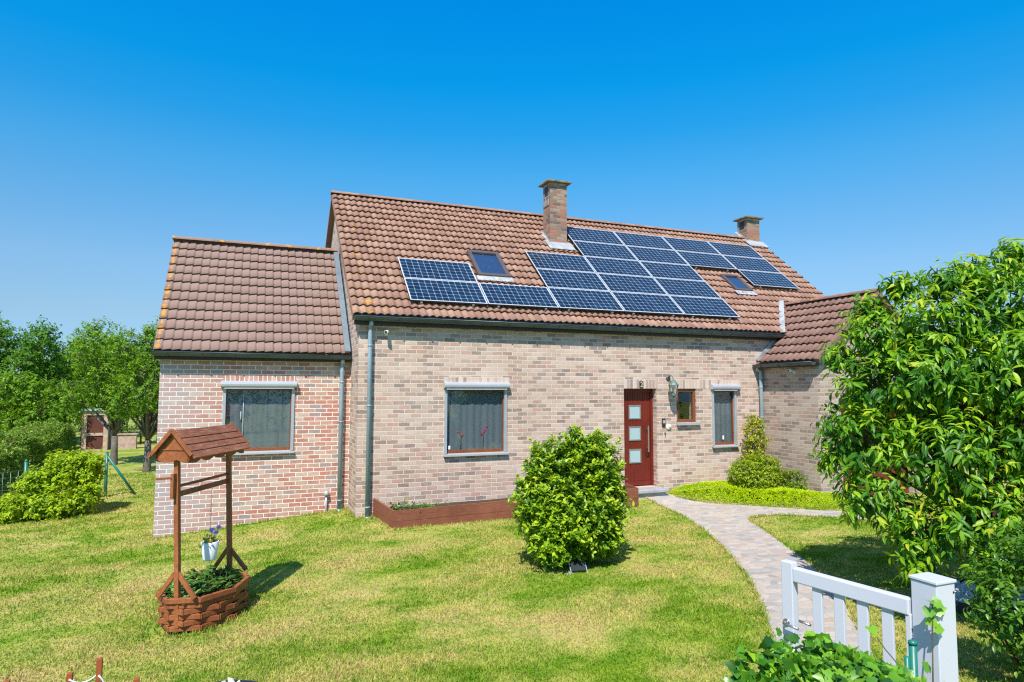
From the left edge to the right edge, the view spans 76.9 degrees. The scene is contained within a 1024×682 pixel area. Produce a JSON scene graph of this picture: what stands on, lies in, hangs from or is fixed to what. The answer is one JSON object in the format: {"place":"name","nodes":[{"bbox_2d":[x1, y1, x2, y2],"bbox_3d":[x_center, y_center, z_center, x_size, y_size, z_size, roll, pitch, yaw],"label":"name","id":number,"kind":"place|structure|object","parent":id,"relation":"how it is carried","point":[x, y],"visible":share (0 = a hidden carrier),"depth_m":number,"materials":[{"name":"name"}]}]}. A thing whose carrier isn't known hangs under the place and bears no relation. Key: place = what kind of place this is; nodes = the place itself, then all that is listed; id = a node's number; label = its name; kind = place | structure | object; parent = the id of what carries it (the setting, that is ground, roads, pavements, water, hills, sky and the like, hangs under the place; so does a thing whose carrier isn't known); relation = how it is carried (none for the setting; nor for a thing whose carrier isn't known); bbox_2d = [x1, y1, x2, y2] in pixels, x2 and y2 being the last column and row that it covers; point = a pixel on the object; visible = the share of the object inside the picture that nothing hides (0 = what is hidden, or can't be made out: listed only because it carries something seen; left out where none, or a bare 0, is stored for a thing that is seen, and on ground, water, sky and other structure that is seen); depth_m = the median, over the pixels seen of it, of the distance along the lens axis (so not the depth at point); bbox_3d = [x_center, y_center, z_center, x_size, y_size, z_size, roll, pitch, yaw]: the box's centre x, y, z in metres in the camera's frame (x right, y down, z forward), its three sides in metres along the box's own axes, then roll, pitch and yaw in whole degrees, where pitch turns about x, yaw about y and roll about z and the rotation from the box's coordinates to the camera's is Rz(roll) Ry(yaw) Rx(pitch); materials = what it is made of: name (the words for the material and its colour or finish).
{"place":"outdoors","nodes":[
{"label":"outdoors","id":0,"kind":"place"},
{"bbox_2d":[0,403,1023,681],"bbox_3d":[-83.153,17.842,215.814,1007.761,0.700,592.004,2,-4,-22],"label":"lawn","id":1,"kind":"structure","parent":0,"point":[130,461],"depth_m":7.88,"materials":[{"name":"green plant"}]},
{"bbox_2d":[0,417,78,495],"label":"hedge","id":2,"kind":"object","parent":1,"relation":"on","point":[20,445],"visible":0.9,"depth_m":19.02,"materials":[{"name":"green plant"}]},
{"bbox_2d":[0,312,79,429],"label":"tall tree","id":3,"kind":"object","parent":1,"relation":"on","point":[23,358],"visible":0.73,"depth_m":29.38,"materials":[{"name":"green plant"}]},
{"bbox_2d":[0,369,87,440],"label":"bushy tree","id":4,"kind":"object","parent":1,"relation":"on","point":[13,402],"visible":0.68,"depth_m":26.52,"materials":[{"name":"green plant"}]},
{"bbox_2d":[0,446,113,523],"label":"spreading shrub","id":5,"kind":"object","parent":1,"relation":"on","point":[33,504],"visible":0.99,"depth_m":13.50,"materials":[{"name":"green plant"}]},
{"bbox_2d":[1,452,135,501],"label":"boundary fence","id":6,"kind":"object","parent":1,"relation":"on","point":[107,457],"visible":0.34,"depth_m":16.05,"materials":[{"name":"green metal"}]},
{"bbox_2d":[29,334,107,407],"bbox_3d":[-22.453,2.410,32.994,3.949,5.578,3.586,2,-4,-22],"label":"leafy tree","id":7,"kind":"object","parent":1,"relation":"on","point":[73,368],"visible":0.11,"depth_m":32.57,"materials":[{"name":"green plant"}]},
{"bbox_2d":[66,672,72,681],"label":"stake","id":8,"kind":"object","parent":1,"relation":"on","point":[69,675],"visible":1,"depth_m":5.08,"materials":[{"name":"brown wood"}]},
{"bbox_2d":[1,375,139,431],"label":"hedge","id":9,"kind":"object","parent":1,"relation":"on","point":[126,423],"visible":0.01,"depth_m":39.70,"materials":[{"name":"green plant"}]},
{"bbox_2d":[0,379,157,445],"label":"hedge","id":10,"kind":"object","parent":1,"relation":"on","point":[123,428],"visible":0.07,"depth_m":29.87,"materials":[{"name":"green plant"}]},
{"bbox_2d":[81,408,111,450],"bbox_3d":[-18.055,3.882,28.075,1.070,1.860,1.030,2,-4,-22],"label":"brick hutch","id":11,"kind":"object","parent":1,"relation":"on","point":[96,434],"visible":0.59,"depth_m":27.69,"materials":[{"name":"beige brick"}]},
{"bbox_2d":[86,436,102,448],"bbox_3d":[-17.911,4.357,27.694,0.616,0.570,0.040,2,-4,-22],"label":"door","id":12,"kind":"structure","parent":11,"relation":"in","point":[96,442],"depth_m":27.67,"materials":[{"name":"brown wood"}]},
{"bbox_2d":[87,415,103,432],"bbox_3d":[-17.909,3.569,27.750,0.616,0.750,0.040,2,-4,-22],"label":"door","id":13,"kind":"structure","parent":11,"relation":"in","point":[93,425],"depth_m":27.71,"materials":[{"name":"brown wood"}]},
{"bbox_2d":[47,316,149,464],"bbox_3d":[-14.304,1.825,22.501,3.197,5.287,3.311,2,-4,-22],"label":"apple tree","id":14,"kind":"object","parent":1,"relation":"on","point":[93,362],"visible":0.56,"depth_m":22.03,"materials":[{"name":"green plant"}]},
{"bbox_2d":[95,657,102,681],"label":"stake","id":15,"kind":"object","parent":1,"relation":"on","point":[99,666],"visible":1,"depth_m":5.08,"materials":[{"name":"brown wood"}]},
{"bbox_2d":[68,675,104,681],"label":"rope","id":16,"kind":"object","parent":15,"relation":"attached to","point":[99,676],"visible":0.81,"depth_m":5.08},
{"bbox_2d":[81,329,159,433],"bbox_3d":[-21.680,2.358,35.739,5.434,6.079,3.962,0,-4,5],"label":"tree","id":17,"kind":"object","parent":1,"relation":"on","point":[120,370],"visible":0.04,"depth_m":35.71,"materials":[{"name":"green plant"}]},
{"bbox_2d":[111,433,138,448],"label":"wall","id":18,"kind":"structure","parent":1,"relation":"on","point":[127,440],"depth_m":28.28,"materials":[{"name":"beige brick"}]},
{"bbox_2d":[93,316,159,471],"bbox_3d":[-11.701,1.677,20.979,3.008,5.376,3.218,-2,-4,23],"label":"apple tree","id":19,"kind":"object","parent":1,"relation":"on","point":[148,404],"visible":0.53,"depth_m":20.41,"materials":[{"name":"green plant"}]},
{"bbox_2d":[133,677,139,681],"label":"stake","id":20,"kind":"object","parent":1,"relation":"on","point":[136,679],"visible":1,"depth_m":5.09,"materials":[{"name":"brown wood"}]},
{"bbox_2d":[148,423,250,632],"bbox_3d":[-3.431,2.004,7.245,0.851,2.093,1.265,0,-4,0],"label":"wishing well","id":21,"kind":"object","parent":1,"relation":"on","point":[194,445],"visible":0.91,"depth_m":6.84,"materials":[{"name":"wood"}]},
{"bbox_2d":[159,565,243,604],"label":"strawberry plants","id":22,"kind":"object","parent":21,"relation":"in","point":[201,582],"visible":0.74,"depth_m":7.26,"materials":[{"name":"green plant"}]},
{"bbox_2d":[198,488,220,560],"bbox_3d":[-3.432,2.076,7.322,0.202,0.800,0.246,0,-4,9],"label":"hanging flower pot","id":23,"kind":"object","parent":21,"relation":"hanging from","point":[208,547],"visible":1,"depth_m":7.27,"materials":[{"name":"white plastic"}]},
{"bbox_2d":[216,677,256,681],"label":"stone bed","id":24,"kind":"object","parent":1,"relation":"on","point":[231,680],"visible":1,"depth_m":5.48,"materials":[{"name":"white stone"}]},
{"bbox_2d":[324,491,328,510],"bbox_3d":[-3.563,3.150,12.363,0.104,0.545,0.101,2,-4,-22],"label":"standpipe","id":25,"kind":"object","parent":1,"relation":"on","point":[326,493],"visible":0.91,"depth_m":12.35,"materials":[{"name":"grey metal"}]},
{"bbox_2d":[373,483,638,528],"bbox_3d":[0.105,3.170,12.397,5.370,0.528,0.792,2,-4,-22],"label":"planter box","id":26,"kind":"object","parent":1,"relation":"on","point":[470,511],"visible":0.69,"depth_m":11.57,"materials":[{"name":"brown wood"},{"name":"soil"},{"name":"leaf"}]},
{"bbox_2d":[389,499,448,509],"bbox_3d":[-1.650,2.977,11.597,1.111,0.204,0.696,1,-4,-9],"label":"garden plant","id":27,"kind":"object","parent":26,"relation":"in","point":[395,506],"visible":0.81,"depth_m":11.63,"materials":[{"name":"green plant"}]},
{"bbox_2d":[151,179,931,537],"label":"brick house","id":28,"kind":"structure","parent":1,"relation":"on","point":[351,407],"depth_m":13.14,"materials":[{"name":"brick"}]},
{"bbox_2d":[240,394,243,434],"bbox_3d":[-5.040,1.492,12.029,0.062,1.000,0.026,2,-4,-22],"label":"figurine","id":29,"kind":"object","parent":28,"relation":"on","point":[243,414],"visible":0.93,"depth_m":12.03,"materials":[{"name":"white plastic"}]},
{"bbox_2d":[221,381,296,454],"bbox_3d":[-4.865,1.480,12.385,1.845,1.805,0.914,2,-4,-22],"label":"window","id":30,"kind":"structure","parent":28,"relation":"in","point":[268,420],"depth_m":12.15,"materials":[{"name":"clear glass"}]},
{"bbox_2d":[398,258,477,282],"bbox_3d":[-1.581,-1.442,13.671,1.582,0.130,0.838,2,36,-22],"label":"solar panel","id":31,"kind":"object","parent":28,"relation":"on","point":[435,270],"visible":0.94,"depth_m":13.63,"materials":[{"name":"glass"}]},
{"bbox_2d":[404,278,487,307],"bbox_3d":[-1.345,-0.955,13.048,1.582,0.130,0.838,2,36,-22],"label":"solar panel","id":32,"kind":"object","parent":28,"relation":"on","point":[420,291],"visible":1,"depth_m":12.99,"materials":[{"name":"glass"}]},
{"bbox_2d":[457,425,487,449],"bbox_3d":[-0.775,1.899,12.660,0.649,0.496,0.031,2,-4,-21],"label":"orchid","id":33,"kind":"object","parent":28,"relation":"on","point":[461,434],"visible":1,"depth_m":12.72,"materials":[{"name":"pink plant"}]},
{"bbox_2d":[443,382,509,456],"bbox_3d":[-0.834,1.571,12.938,1.880,1.870,0.914,2,-4,-22],"label":"window","id":34,"kind":"structure","parent":28,"relation":"in","point":[469,407],"depth_m":12.68,"materials":[{"name":"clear glass"}]},
{"bbox_2d":[466,249,513,281],"bbox_3d":[-0.518,-1.700,14.565,0.850,0.863,1.037,2,-4,-22],"label":"roof window","id":35,"kind":"structure","parent":28,"relation":"in","point":[487,265],"depth_m":14.50,"materials":[{"name":"blue glass"}]},
{"bbox_2d":[479,283,558,311],"bbox_3d":[0.139,-0.908,13.645,1.582,0.130,0.838,2,36,-22],"label":"solar panel","id":36,"kind":"object","parent":28,"relation":"attached to","point":[497,295],"visible":1,"depth_m":13.58,"materials":[{"name":"glass"}]},
{"bbox_2d":[525,251,595,272],"bbox_3d":[1.153,-1.838,15.486,1.582,0.130,0.838,2,36,-22],"label":"solar panel","id":37,"kind":"object","parent":28,"relation":"on","point":[551,261],"visible":0.94,"depth_m":15.45,"materials":[{"name":"glass"}]},
{"bbox_2d":[536,268,608,290],"bbox_3d":[1.387,-1.350,14.863,1.582,0.130,0.838,2,36,-22],"label":"solar panel","id":38,"kind":"object","parent":28,"relation":"on","point":[570,279],"visible":0.94,"depth_m":14.82,"materials":[{"name":"glass"}]},
{"bbox_2d":[548,287,623,314],"bbox_3d":[1.623,-0.862,14.241,1.582,0.130,0.838,2,36,-22],"label":"solar panel","id":39,"kind":"object","parent":28,"relation":"attached to","point":[567,300],"visible":1,"depth_m":14.18,"materials":[{"name":"glass"}]},
{"bbox_2d":[567,226,623,244],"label":"solar panel","id":40,"kind":"object","parent":28,"relation":"on","point":[591,235],"visible":0.79,"depth_m":17.29,"materials":[{"name":"glass"}]},
{"bbox_2d":[572,240,637,260],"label":"solar panel","id":41,"kind":"object","parent":28,"relation":"on","point":[601,250],"visible":0.94,"depth_m":16.66,"materials":[{"name":"glass"}]},
{"bbox_2d":[584,256,651,276],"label":"solar panel","id":42,"kind":"object","parent":28,"relation":"on","point":[616,266],"visible":0.94,"depth_m":16.05,"materials":[{"name":"glass"}]},
{"bbox_2d":[597,273,667,294],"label":"solar panel","id":43,"kind":"object","parent":28,"relation":"on","point":[629,284],"visible":0.94,"depth_m":15.42,"materials":[{"name":"glass"}]},
{"bbox_2d":[624,389,653,485],"bbox_3d":[2.736,2.105,14.142,0.826,2.113,0.155,2,-4,-22],"label":"front door","id":44,"kind":"structure","parent":28,"relation":"in","point":[638,403],"depth_m":14.16,"materials":[{"name":"brown wood"}]},
{"bbox_2d":[613,231,673,249],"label":"solar panel","id":45,"kind":"object","parent":28,"relation":"on","point":[642,240],"visible":0.94,"depth_m":17.89,"materials":[{"name":"glass"}]},
{"bbox_2d":[611,291,684,316],"bbox_3d":[3.107,-0.816,14.837,1.582,0.130,0.838,2,36,-22],"label":"solar panel","id":46,"kind":"object","parent":28,"relation":"on","point":[631,304],"visible":1,"depth_m":14.78,"materials":[{"name":"glass"}]},
{"bbox_2d":[626,246,688,264],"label":"solar panel","id":47,"kind":"object","parent":28,"relation":"on","point":[656,255],"visible":0.94,"depth_m":17.27,"materials":[{"name":"glass"}]},
{"bbox_2d":[662,418,665,426],"bbox_3d":[3.346,1.800,14.223,0.085,0.185,0.031,2,-4,-22],"label":"doorbell","id":48,"kind":"object","parent":28,"relation":"attached to","point":[663,422],"visible":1,"depth_m":14.21,"materials":[{"name":"paint"}]},
{"bbox_2d":[666,424,671,429],"bbox_3d":[3.468,1.902,14.267,0.136,0.136,0.024,2,-4,-22],"label":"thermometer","id":49,"kind":"object","parent":28,"relation":"attached to","point":[668,426],"visible":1,"depth_m":14.26,"materials":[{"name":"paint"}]},
{"bbox_2d":[639,261,703,280],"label":"solar panel","id":50,"kind":"object","parent":28,"relation":"on","point":[670,271],"visible":0.94,"depth_m":16.64,"materials":[{"name":"glass"}]},
{"bbox_2d":[666,375,678,397],"bbox_3d":[3.528,1.002,14.201,0.256,0.495,0.309,2,-4,-22],"label":"wall lantern","id":51,"kind":"object","parent":28,"relation":"attached to","point":[673,382],"depth_m":14.13,"materials":[{"name":"green metal"}]},
{"bbox_2d":[653,277,721,298],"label":"solar panel","id":52,"kind":"object","parent":28,"relation":"on","point":[688,288],"visible":0.94,"depth_m":16.02,"materials":[{"name":"glass"}]},
{"bbox_2d":[676,389,700,425],"bbox_3d":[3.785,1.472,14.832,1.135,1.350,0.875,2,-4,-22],"label":"window","id":53,"kind":"structure","parent":28,"relation":"in","point":[681,421],"depth_m":14.61,"materials":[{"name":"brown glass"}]},
{"bbox_2d":[662,237,720,254],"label":"solar panel","id":54,"kind":"object","parent":28,"relation":"on","point":[686,245],"visible":0.93,"depth_m":18.48,"materials":[{"name":"glass"}]},
{"bbox_2d":[669,295,739,320],"bbox_3d":[4.591,-0.770,15.433,1.582,0.130,0.838,2,36,-22],"label":"solar panel","id":55,"kind":"object","parent":28,"relation":"on","point":[691,307],"visible":1,"depth_m":15.38,"materials":[{"name":"glass"}]},
{"bbox_2d":[675,250,736,272],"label":"solar panel","id":56,"kind":"object","parent":28,"relation":"on","point":[695,260],"visible":0.98,"depth_m":17.83,"materials":[{"name":"glass"}]},
{"bbox_2d":[680,384,740,447],"bbox_3d":[4.759,1.772,15.183,1.290,1.885,0.914,2,-4,-22],"label":"window","id":57,"kind":"structure","parent":28,"relation":"in","point":[723,396],"depth_m":14.95,"materials":[{"name":"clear glass"}]},
{"bbox_2d":[707,241,763,258],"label":"solar panel","id":58,"kind":"object","parent":28,"relation":"on","point":[727,249],"visible":0.92,"depth_m":19.09,"materials":[{"name":"glass"}]},
{"bbox_2d":[720,274,757,294],"bbox_3d":[6.015,-1.508,17.208,0.650,0.657,0.791,2,-4,-22],"label":"roof window","id":59,"kind":"structure","parent":28,"relation":"in","point":[735,281],"depth_m":17.16,"materials":[{"name":"blue glass"}]},
{"bbox_2d":[722,255,780,272],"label":"solar panel","id":60,"kind":"object","parent":28,"relation":"on","point":[749,264],"visible":0.93,"depth_m":18.46,"materials":[{"name":"glass"}]},
{"bbox_2d":[737,270,798,291],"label":"solar panel","id":61,"kind":"object","parent":28,"relation":"on","point":[759,279],"visible":1,"depth_m":17.80,"materials":[{"name":"glass"}]},
{"bbox_2d":[840,395,908,497],"bbox_3d":[8.076,2.358,14.436,2.130,2.275,0.060,2,-4,-22],"label":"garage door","id":62,"kind":"structure","parent":28,"relation":"in","point":[881,475],"depth_m":14.47,"materials":[{"name":"brown wood"}]},
{"bbox_2d":[506,424,636,570],"bbox_3d":[0.878,2.136,9.029,1.936,1.955,1.521,2,-4,-22],"label":"laurel bush","id":63,"kind":"object","parent":1,"relation":"on","point":[573,508],"visible":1,"depth_m":8.73,"materials":[{"name":"green plant"}]},
{"bbox_2d":[565,562,587,574],"bbox_3d":[0.836,3.015,8.514,0.308,0.165,0.156,1,-4,-15],"label":"garden spotlight","id":64,"kind":"object","parent":1,"relation":"on","point":[577,567],"visible":0.78,"depth_m":8.51,"materials":[{"name":"grey metal"}]},
{"bbox_2d":[726,452,784,494],"bbox_3d":[5.374,2.931,14.201,1.617,0.974,1.040,2,-4,-22],"label":"rounded shrub","id":65,"kind":"object","parent":1,"relation":"on","point":[774,474],"visible":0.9,"depth_m":13.87,"materials":[{"name":"green plant"}]},
{"bbox_2d":[741,413,771,481],"bbox_3d":[5.519,2.517,14.628,0.741,1.751,0.600,2,-4,-22],"label":"golden shrub","id":66,"kind":"object","parent":1,"relation":"on","point":[751,443],"visible":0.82,"depth_m":14.58,"materials":[{"name":"yellow plant"}]},
{"bbox_2d":[670,480,845,507],"bbox_3d":[5.351,3.234,14.028,3.575,0.393,1.742,-1,-4,21],"label":"ground cover","id":67,"kind":"object","parent":1,"relation":"on","point":[814,494],"visible":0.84,"depth_m":13.51,"materials":[{"name":"green plant"}]},
{"bbox_2d":[778,467,810,496],"bbox_3d":[6.082,3.052,13.914,0.574,0.643,0.822,2,-4,-22],"label":"dark shrub","id":68,"kind":"object","parent":1,"relation":"on","point":[787,481],"visible":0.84,"depth_m":13.84,"materials":[{"name":"green plant"}]},
{"bbox_2d":[718,627,926,681],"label":"ivy","id":69,"kind":"object","parent":1,"relation":"on","point":[821,657],"visible":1,"depth_m":2.78,"materials":[{"name":"green plant"}]},
{"bbox_2d":[904,639,917,676],"bbox_3d":[1.998,2.138,3.187,0.066,1.282,0.044,2,-4,-22],"label":"fence post","id":70,"kind":"object","parent":1,"relation":"on","point":[911,661],"visible":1,"depth_m":3.22,"materials":[{"name":"teal metal"}]},
{"bbox_2d":[807,236,1023,596],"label":"cherry tree","id":71,"kind":"object","parent":1,"relation":"on","point":[919,392],"visible":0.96,"depth_m":6.80,"materials":[{"name":"green plant"}]},
{"bbox_2d":[908,572,958,681],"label":"gate post","id":72,"kind":"object","parent":1,"relation":"on","point":[927,585],"visible":0.97,"depth_m":3.54,"materials":[{"name":"white plastic"}]},
{"bbox_2d":[781,559,912,665],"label":"garden gate","id":73,"kind":"structure","parent":72,"relation":"attached to","point":[793,575],"depth_m":3.98,"materials":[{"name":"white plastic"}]},
{"bbox_2d":[865,596,946,681],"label":"ivy sprig","id":74,"kind":"object","parent":72,"relation":"attached to","point":[938,607],"visible":0.98,"depth_m":3.46,"materials":[{"name":"green plant"}]},
{"bbox_2d":[949,577,1023,621],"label":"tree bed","id":75,"kind":"object","parent":1,"relation":"on","point":[961,591],"visible":0.16,"depth_m":7.21,"materials":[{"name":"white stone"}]},
{"bbox_2d":[954,516,1023,681],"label":"beech bush","id":76,"kind":"object","parent":1,"relation":"on","point":[1004,620],"visible":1,"depth_m":5.17,"materials":[{"name":"green plant"}]},
{"bbox_2d":[0,0,1023,376],"label":"sky","id":77,"kind":"structure","parent":0,"point":[869,139],"materials":[{"name":"blue"}]},
{"bbox_2d":[645,494,928,655],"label":"path","id":78,"kind":"structure","parent":0,"point":[760,555],"depth_m":9.52,"materials":[{"name":"grey stone"}]}
]}

